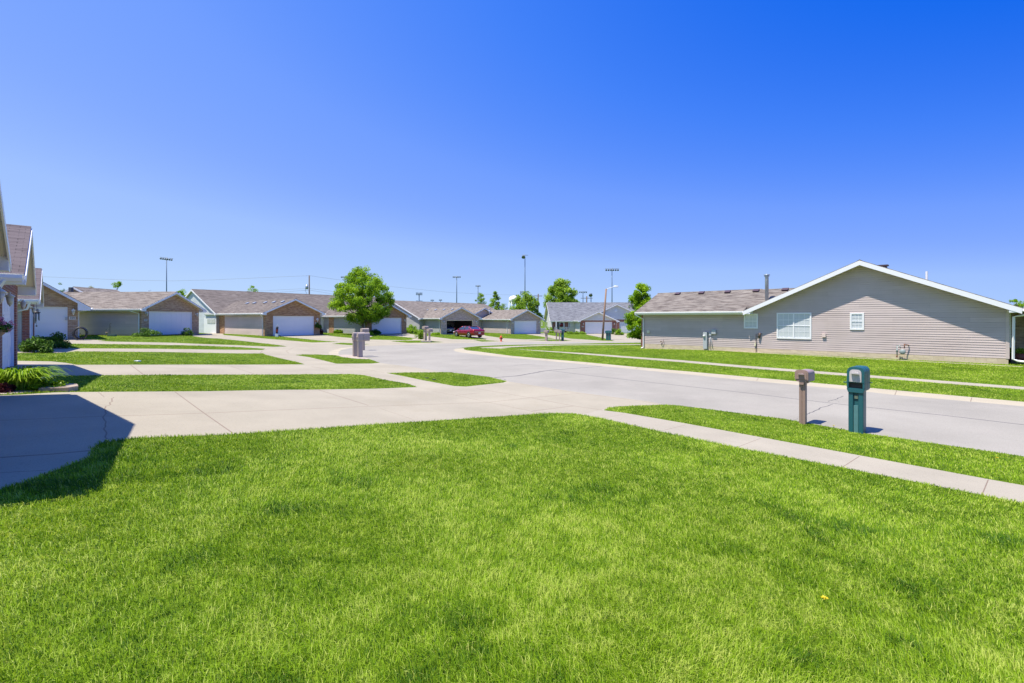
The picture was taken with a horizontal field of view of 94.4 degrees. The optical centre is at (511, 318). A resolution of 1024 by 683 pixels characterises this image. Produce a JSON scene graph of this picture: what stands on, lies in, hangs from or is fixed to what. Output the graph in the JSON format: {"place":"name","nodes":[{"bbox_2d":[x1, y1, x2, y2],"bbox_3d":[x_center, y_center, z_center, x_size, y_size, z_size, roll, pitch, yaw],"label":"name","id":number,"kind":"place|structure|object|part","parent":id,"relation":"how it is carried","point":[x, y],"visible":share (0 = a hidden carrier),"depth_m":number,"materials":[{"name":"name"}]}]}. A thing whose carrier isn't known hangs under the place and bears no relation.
{"place":"outdoors","nodes":[
{"label":"outdoors","id":0,"kind":"place"},
{"bbox_2d":[32,302,40,326],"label":"wind chimes","id":1,"kind":"object","parent":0,"point":[36,312],"visible":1,"depth_m":20.49,"materials":[{"name":"metal"}]},
{"bbox_2d":[0,336,427,393],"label":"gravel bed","id":2,"kind":"object","parent":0,"point":[344,355],"visible":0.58,"depth_m":24.18,"materials":[{"name":"stone"}]},
{"bbox_2d":[0,382,16,392],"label":"burgundy plant","id":3,"kind":"object","parent":2,"relation":"on","point":[5,387],"visible":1,"depth_m":9.66,"materials":[{"name":"red plant"}]},
{"bbox_2d":[0,365,72,389],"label":"daylily clump","id":4,"kind":"object","parent":2,"relation":"on","point":[23,377],"visible":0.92,"depth_m":10.00,"materials":[{"name":"green plant"}]},
{"bbox_2d":[18,336,54,352],"bbox_3d":[-20.517,1.137,20.496,1.186,0.796,1.178,0,0,-29],"label":"round shrub","id":5,"kind":"object","parent":2,"relation":"on","point":[34,344],"visible":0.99,"depth_m":20.33,"materials":[{"name":"green plant"}]},
{"bbox_2d":[25,378,68,389],"bbox_3d":[-10.107,1.439,10.318,0.743,0.314,0.765,0,0,0],"label":"leafy plant","id":6,"kind":"object","parent":2,"relation":"on","point":[41,383],"visible":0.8,"depth_m":10.27,"materials":[{"name":"green plant"}]},
{"bbox_2d":[35,331,72,348],"bbox_3d":[-23.039,1.089,23.771,1.624,0.927,1.549,0,0,-34],"label":"round shrub","id":7,"kind":"object","parent":2,"relation":"on","point":[58,340],"visible":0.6,"depth_m":23.70,"materials":[{"name":"green plant"}]},
{"bbox_2d":[351,332,364,355],"bbox_3d":[-10.231,1.782,31.523,0.886,1.730,0.372,0,0,-37],"label":"mailbox","id":8,"kind":"object","parent":2,"relation":"on","point":[354,337],"visible":0.62,"depth_m":31.26,"materials":[{"name":"grey plastic"}]},
{"bbox_2d":[357,333,369,356],"bbox_3d":[-9.729,1.789,30.913,0.886,1.730,0.372,0,0,-37],"label":"mailbox","id":9,"kind":"object","parent":2,"relation":"on","point":[361,337],"visible":0.96,"depth_m":30.70,"materials":[{"name":"grey plastic"}]},
{"bbox_2d":[415,329,423,338],"bbox_3d":[-10.551,1.843,54.891,1.216,1.214,1.336,0,0,15],"label":"roadside shrub","id":10,"kind":"object","parent":2,"relation":"on","point":[420,335],"visible":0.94,"depth_m":54.58,"materials":[{"name":"green plant"}]},
{"bbox_2d":[0,333,1022,492],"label":"driveway","id":11,"kind":"structure","parent":0,"point":[43,432],"depth_m":10.76,"materials":[{"name":"concrete"}]},
{"bbox_2d":[72,327,87,339],"bbox_3d":[-28.229,0.984,31.022,0.803,0.915,0.400,0,0,-43],"label":"hose reel","id":12,"kind":"object","parent":11,"relation":"on","point":[75,329],"visible":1,"depth_m":30.92,"materials":[{"name":"plastic"}]},
{"bbox_2d":[447,324,454,332],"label":"parked car","id":13,"kind":"object","parent":11,"relation":"on","point":[450,329],"visible":0.23,"depth_m":72.19,"materials":[{"name":"blue paint"}]},
{"bbox_2d":[453,326,484,337],"bbox_3d":[-5.626,1.694,61.277,2.100,1.471,5.020,0,0,-39],"label":"parked car","id":14,"kind":"object","parent":11,"relation":"on","point":[468,331],"visible":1,"depth_m":60.00,"materials":[{"name":"red metal"}]},
{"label":"windows","id":15,"kind":"part","parent":14,"relation":"part of","materials":[{"name":"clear glass"}]},
{"bbox_2d":[544,330,548,340],"bbox_3d":[4.375,2.248,60.412,0.570,1.530,0.555,0,0,29],"label":"mailbox","id":16,"kind":"object","parent":11,"relation":"on","point":[546,332],"visible":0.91,"depth_m":60.25,"materials":[{"name":"plastic"}]},
{"bbox_2d":[615,329,623,334],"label":"globe shrub","id":17,"kind":"object","parent":11,"relation":"on","point":[618,332],"visible":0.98,"depth_m":78.76,"materials":[{"name":"green plant"}]},
{"bbox_2d":[0,320,1023,682],"bbox_3d":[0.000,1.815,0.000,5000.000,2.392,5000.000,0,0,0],"label":"lawn","id":18,"kind":"structure","parent":0,"point":[468,544],"depth_m":3.79,"materials":[{"name":"green plant"}]},
{"bbox_2d":[0,184,10,303],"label":"brick garage house","id":19,"kind":"structure","parent":18,"relation":"on","point":[5,261],"depth_m":8.86,"materials":[{"name":"beige"}]},
{"bbox_2d":[0,298,15,336],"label":"hanging basket","id":20,"kind":"object","parent":19,"relation":"hanging from","point":[5,327],"visible":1,"depth_m":7.42,"materials":[{"name":"pink plant"}]},
{"bbox_2d":[0,224,36,368],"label":"brick garage house","id":21,"kind":"structure","parent":18,"relation":"on","point":[19,278],"depth_m":12.62,"materials":[{"name":"beige"}]},
{"bbox_2d":[2,297,10,368],"bbox_3d":[-13.568,0.415,12.636,0.057,2.090,4.976,0,0,-44],"label":"garage door","id":22,"kind":"structure","parent":21,"relation":"in","point":[6,338],"depth_m":13.25,"materials":[{"name":"white paint"}]},
{"bbox_2d":[18,268,43,350],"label":"brick garage house","id":23,"kind":"structure","parent":18,"relation":"on","point":[26,326],"depth_m":21.22,"materials":[{"name":"beige"}]},
{"bbox_2d":[30,309,30,338],"bbox_3d":[-24.149,0.465,23.676,0.057,2.090,5.556,0,0,-44],"label":"garage door","id":24,"kind":"structure","parent":23,"relation":"in","point":[30,309],"depth_m":25.12,"materials":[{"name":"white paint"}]},
{"bbox_2d":[38,383,77,391],"bbox_3d":[-10.025,1.556,10.480,0.643,0.155,1.115,0,0,-43],"label":"edging stone","id":25,"kind":"object","parent":18,"relation":"on","point":[69,387],"visible":0.49,"depth_m":10.16,"materials":[{"name":"stone"}]},
{"bbox_2d":[35,282,92,338],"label":"tan brick house","id":26,"kind":"structure","parent":18,"relation":"on","point":[59,310],"depth_m":31.37,"materials":[{"name":"beige brick"}]},
{"bbox_2d":[35,308,65,338],"bbox_3d":[-31.633,0.355,29.960,5.064,2.110,0.057,0,0,-44],"label":"garage door","id":27,"kind":"structure","parent":26,"relation":"in","point":[52,320],"depth_m":31.18,"materials":[{"name":"white paint"}]},
{"bbox_2d":[111,281,122,289],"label":"leafy tree","id":28,"kind":"object","parent":18,"relation":"on","point":[118,284],"visible":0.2,"depth_m":74.89,"materials":[{"name":"green plant"}]},
{"bbox_2d":[63,286,206,335],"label":"siding garage house","id":29,"kind":"structure","parent":18,"relation":"on","point":[164,313],"depth_m":43.02,"materials":[{"name":"beige brick"}]},
{"bbox_2d":[149,312,190,334],"bbox_3d":[-32.066,0.465,44.548,0.057,2.070,4.856,0,0,6],"label":"garage door","id":30,"kind":"structure","parent":29,"relation":"in","point":[166,323],"depth_m":44.40,"materials":[{"name":"white paint"}]},
{"bbox_2d":[130,328,162,336],"bbox_3d":[-31.018,1.182,40.092,2.193,0.833,1.976,0,0,0],"label":"shrub","id":31,"kind":"object","parent":18,"relation":"on","point":[148,332],"visible":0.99,"depth_m":40.00,"materials":[{"name":"green plant"}]},
{"bbox_2d":[160,257,171,291],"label":"floodlight mast","id":32,"kind":"object","parent":18,"relation":"on","point":[166,258],"visible":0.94,"depth_m":149.89,"materials":[{"name":"grey metal"}]},
{"bbox_2d":[177,289,186,296],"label":"leafy tree","id":33,"kind":"object","parent":18,"relation":"on","point":[181,292],"visible":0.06,"depth_m":89.54,"materials":[{"name":"green plant"}]},
{"bbox_2d":[181,328,193,335],"bbox_3d":[-30.349,1.234,44.394,1.090,0.839,1.030,0,0,36],"label":"shrub","id":34,"kind":"object","parent":18,"relation":"on","point":[189,332],"visible":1,"depth_m":44.29,"materials":[{"name":"green plant"}]},
{"bbox_2d":[247,285,258,291],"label":"leafy tree","id":35,"kind":"object","parent":18,"relation":"on","point":[254,290],"visible":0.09,"depth_m":109.98,"materials":[{"name":"green plant"}]},
{"bbox_2d":[275,326,280,336],"bbox_3d":[-24.291,1.373,49.368,0.619,1.497,0.264,0,0,-11],"label":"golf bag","id":36,"kind":"object","parent":18,"relation":"on","point":[277,334],"visible":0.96,"depth_m":49.24,"materials":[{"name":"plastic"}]},
{"bbox_2d":[185,289,410,335],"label":"duplex house","id":37,"kind":"structure","parent":18,"relation":"on","point":[253,313],"depth_m":57.00,"materials":[{"name":"beige"}]},
{"bbox_2d":[204,318,215,332],"bbox_3d":[-36.437,0.853,57.241,3.575,1.874,0.073,0,0,37],"label":"white side door","id":38,"kind":"structure","parent":37,"relation":"in","point":[209,323],"depth_m":57.18,"materials":[{"name":"metal"}]},
{"bbox_2d":[321,317,323,331],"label":"entry door","id":39,"kind":"structure","parent":37,"relation":"in","point":[322,318],"depth_m":66.99,"materials":[{"name":"white metal"}]},
{"bbox_2d":[305,275,309,293],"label":"utility pole","id":40,"kind":"object","parent":18,"relation":"on","point":[306,286],"visible":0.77,"depth_m":109.89,"materials":[{"name":"brown wood"}]},
{"bbox_2d":[326,265,394,327],"bbox_3d":[-18.953,-2.370,60.002,8.244,8.896,8.604,0,0,0],"label":"maple tree","id":41,"kind":"object","parent":18,"relation":"on","point":[359,301],"visible":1,"depth_m":58.58,"materials":[{"name":"green plant"}]},
{"bbox_2d":[360,328,368,349],"bbox_3d":[-11.564,1.698,37.213,0.555,1.870,0.520,0,0,-38],"label":"mailbox","id":42,"kind":"object","parent":18,"relation":"on","point":[365,330],"visible":0.72,"depth_m":37.08,"materials":[{"name":"plastic"}]},
{"bbox_2d":[370,329,381,334],"bbox_3d":[-17.758,1.746,61.544,1.819,0.864,1.587,0,0,0],"label":"dark shrub","id":43,"kind":"object","parent":18,"relation":"on","point":[376,331],"visible":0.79,"depth_m":61.41,"materials":[{"name":"green plant"}]},
{"bbox_2d":[406,324,417,332],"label":"globe shrub","id":44,"kind":"object","parent":18,"relation":"on","point":[410,329],"visible":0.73,"depth_m":70.72,"materials":[{"name":"green plant"}]},
{"bbox_2d":[422,326,428,340],"bbox_3d":[-9.555,1.739,52.247,0.520,1.810,0.555,0,0,40],"label":"mailbox","id":45,"kind":"object","parent":18,"relation":"on","point":[425,328],"visible":0.89,"depth_m":52.11,"materials":[{"name":"grey plastic"}]},
{"bbox_2d":[427,329,432,340],"bbox_3d":[-8.992,1.895,51.822,0.480,1.570,0.555,0,0,40],"label":"mailbox","id":46,"kind":"object","parent":18,"relation":"on","point":[429,330],"visible":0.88,"depth_m":51.68,"materials":[{"name":"grey plastic"}]},
{"bbox_2d":[394,300,494,333],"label":"open garage house","id":47,"kind":"structure","parent":18,"relation":"on","point":[436,317],"depth_m":74.28,"materials":[{"name":"grey"}]},
{"bbox_2d":[453,276,460,302],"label":"floodlight mast","id":48,"kind":"object","parent":18,"relation":"on","point":[456,277],"visible":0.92,"depth_m":219.85,"materials":[{"name":"grey metal"}]},
{"bbox_2d":[475,292,488,305],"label":"leafy tree","id":49,"kind":"object","parent":18,"relation":"on","point":[481,298],"visible":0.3,"depth_m":115.06,"materials":[{"name":"green plant"}]},
{"bbox_2d":[489,291,504,309],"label":"leafy tree","id":50,"kind":"object","parent":18,"relation":"on","point":[494,304],"visible":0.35,"depth_m":109.49,"materials":[{"name":"green plant"}]},
{"bbox_2d":[465,308,544,333],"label":"taupe garage house","id":51,"kind":"structure","parent":18,"relation":"on","point":[523,321],"depth_m":77.53,"materials":[{"name":"grey brick"}]},
{"bbox_2d":[515,321,535,333],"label":"garage door","id":52,"kind":"structure","parent":51,"relation":"in","point":[521,327],"depth_m":76.69,"materials":[{"name":"white paint"}]},
{"bbox_2d":[508,291,543,317],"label":"leafy tree","id":53,"kind":"object","parent":18,"relation":"on","point":[526,298],"visible":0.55,"depth_m":103.68,"materials":[{"name":"green plant"}]},
{"bbox_2d":[543,278,578,307],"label":"leafy tree","id":54,"kind":"object","parent":18,"relation":"on","point":[563,290],"visible":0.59,"depth_m":118.43,"materials":[{"name":"green plant"}]},
{"bbox_2d":[561,329,564,340],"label":"mailbox","id":55,"kind":"object","parent":18,"relation":"on","point":[562,335],"visible":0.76,"depth_m":61.84,"materials":[{"name":"teal plastic"}]},
{"bbox_2d":[541,302,637,333],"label":"white siding house","id":56,"kind":"structure","parent":18,"relation":"on","point":[587,317],"depth_m":89.98,"materials":[{"name":"grey"}]},
{"bbox_2d":[601,286,618,339],"bbox_3d":[13.380,-0.657,64.890,2.364,7.770,0.285,0,0,0],"label":"street lamp","id":57,"kind":"object","parent":18,"relation":"on","point":[602,338],"visible":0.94,"depth_m":64.79,"materials":[{"name":"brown metal"}]},
{"bbox_2d":[623,282,650,339],"bbox_3d":[13.155,-0.478,47.907,3.528,6.476,3.526,0,0,24],"label":"leafy tree","id":58,"kind":"object","parent":18,"relation":"on","point":[637,300],"visible":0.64,"depth_m":47.55,"materials":[{"name":"green plant"}]},
{"bbox_2d":[795,369,814,424],"bbox_3d":[6.946,1.919,11.258,0.594,1.430,0.285,0,0,-42],"label":"mailbox","id":59,"kind":"object","parent":18,"relation":"on","point":[803,377],"visible":0.91,"depth_m":11.14,"materials":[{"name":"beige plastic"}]},
{"bbox_2d":[796,371,806,379],"bbox_3d":[6.751,1.329,11.077,0.065,0.190,0.225,0,0,-42],"label":"mail door","id":60,"kind":"structure","parent":59,"relation":"in","point":[799,374],"depth_m":11.08,"materials":[{"name":"beige plastic"}]},
{"bbox_2d":[634,259,1023,363],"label":"taupe siding house","id":61,"kind":"structure","parent":18,"relation":"on","point":[859,308],"depth_m":27.93,"materials":[{"name":"grey plastic"}]},
{"bbox_2d":[744,314,757,328],"bbox_3d":[16.004,0.174,31.785,0.882,1.003,0.058,0,0,45],"label":"window","id":62,"kind":"structure","parent":61,"relation":"in","point":[750,320],"depth_m":31.77,"materials":[{"name":"white glass"}]},
{"bbox_2d":[777,313,811,338],"bbox_3d":[17.804,0.465,29.984,0.058,1.659,1.949,0,0,-45],"label":"window","id":63,"kind":"structure","parent":61,"relation":"in","point":[789,325],"depth_m":29.96,"materials":[{"name":"white glass"}]},
{"bbox_2d":[850,313,863,329],"bbox_3d":[20.118,0.167,27.671,0.677,0.997,0.058,0,0,45],"label":"window","id":64,"kind":"structure","parent":61,"relation":"in","point":[856,319],"depth_m":27.66,"materials":[{"name":"white glass"}]},
{"bbox_2d":[1010,313,1010,347],"bbox_3d":[25.379,0.545,24.183,0.058,1.850,0.950,0,0,45],"label":"window","id":65,"kind":"structure","parent":61,"relation":"in","point":[1010,313],"depth_m":23.84,"materials":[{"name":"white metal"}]},
{"bbox_2d":[844,365,871,433],"bbox_3d":[7.603,1.843,10.454,0.595,1.580,0.460,0,0,-42],"label":"mailbox","id":66,"kind":"object","parent":18,"relation":"on","point":[858,382],"visible":0.88,"depth_m":10.31,"materials":[{"name":"teal plastic"}]},
{"bbox_2d":[849,370,861,381],"bbox_3d":[7.419,1.243,10.270,0.075,0.270,0.218,0,0,-42],"label":"mail door","id":67,"kind":"structure","parent":66,"relation":"in","point":[854,375],"depth_m":10.27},
{"bbox_2d":[1009,299,1023,307],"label":"leafy tree","id":68,"kind":"object","parent":18,"relation":"on","point":[1016,302],"visible":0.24,"depth_m":69.89,"materials":[{"name":"green plant"}]},
{"bbox_2d":[1010,347,1023,359],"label":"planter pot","id":69,"kind":"object","parent":18,"relation":"on","point":[1019,353],"visible":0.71,"depth_m":24.05,"materials":[{"name":"ceramic"}]},
{"bbox_2d":[0,0,1023,318],"label":"sky","id":70,"kind":"structure","parent":0,"point":[669,145],"materials":[{"name":"blue"}]},
{"bbox_2d":[509,296,515,309],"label":"water tower","id":71,"kind":"structure","parent":0,"point":[511,300],"depth_m":595.42,"materials":[{"name":"white metal"}]},
{"bbox_2d":[338,342,1023,455],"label":"road","id":72,"kind":"structure","parent":0,"point":[991,427],"depth_m":15.40,"materials":[{"name":"concrete"}]},
{"bbox_2d":[329,347,1023,405],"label":"kerb","id":73,"kind":"structure","parent":72,"relation":"on","point":[892,392],"depth_m":19.39,"materials":[{"name":"concrete"}]},
{"bbox_2d":[480,344,1023,501],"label":"sidewalk","id":74,"kind":"structure","parent":0,"point":[973,484],"depth_m":8.63,"materials":[{"name":"concrete"}]}
]}

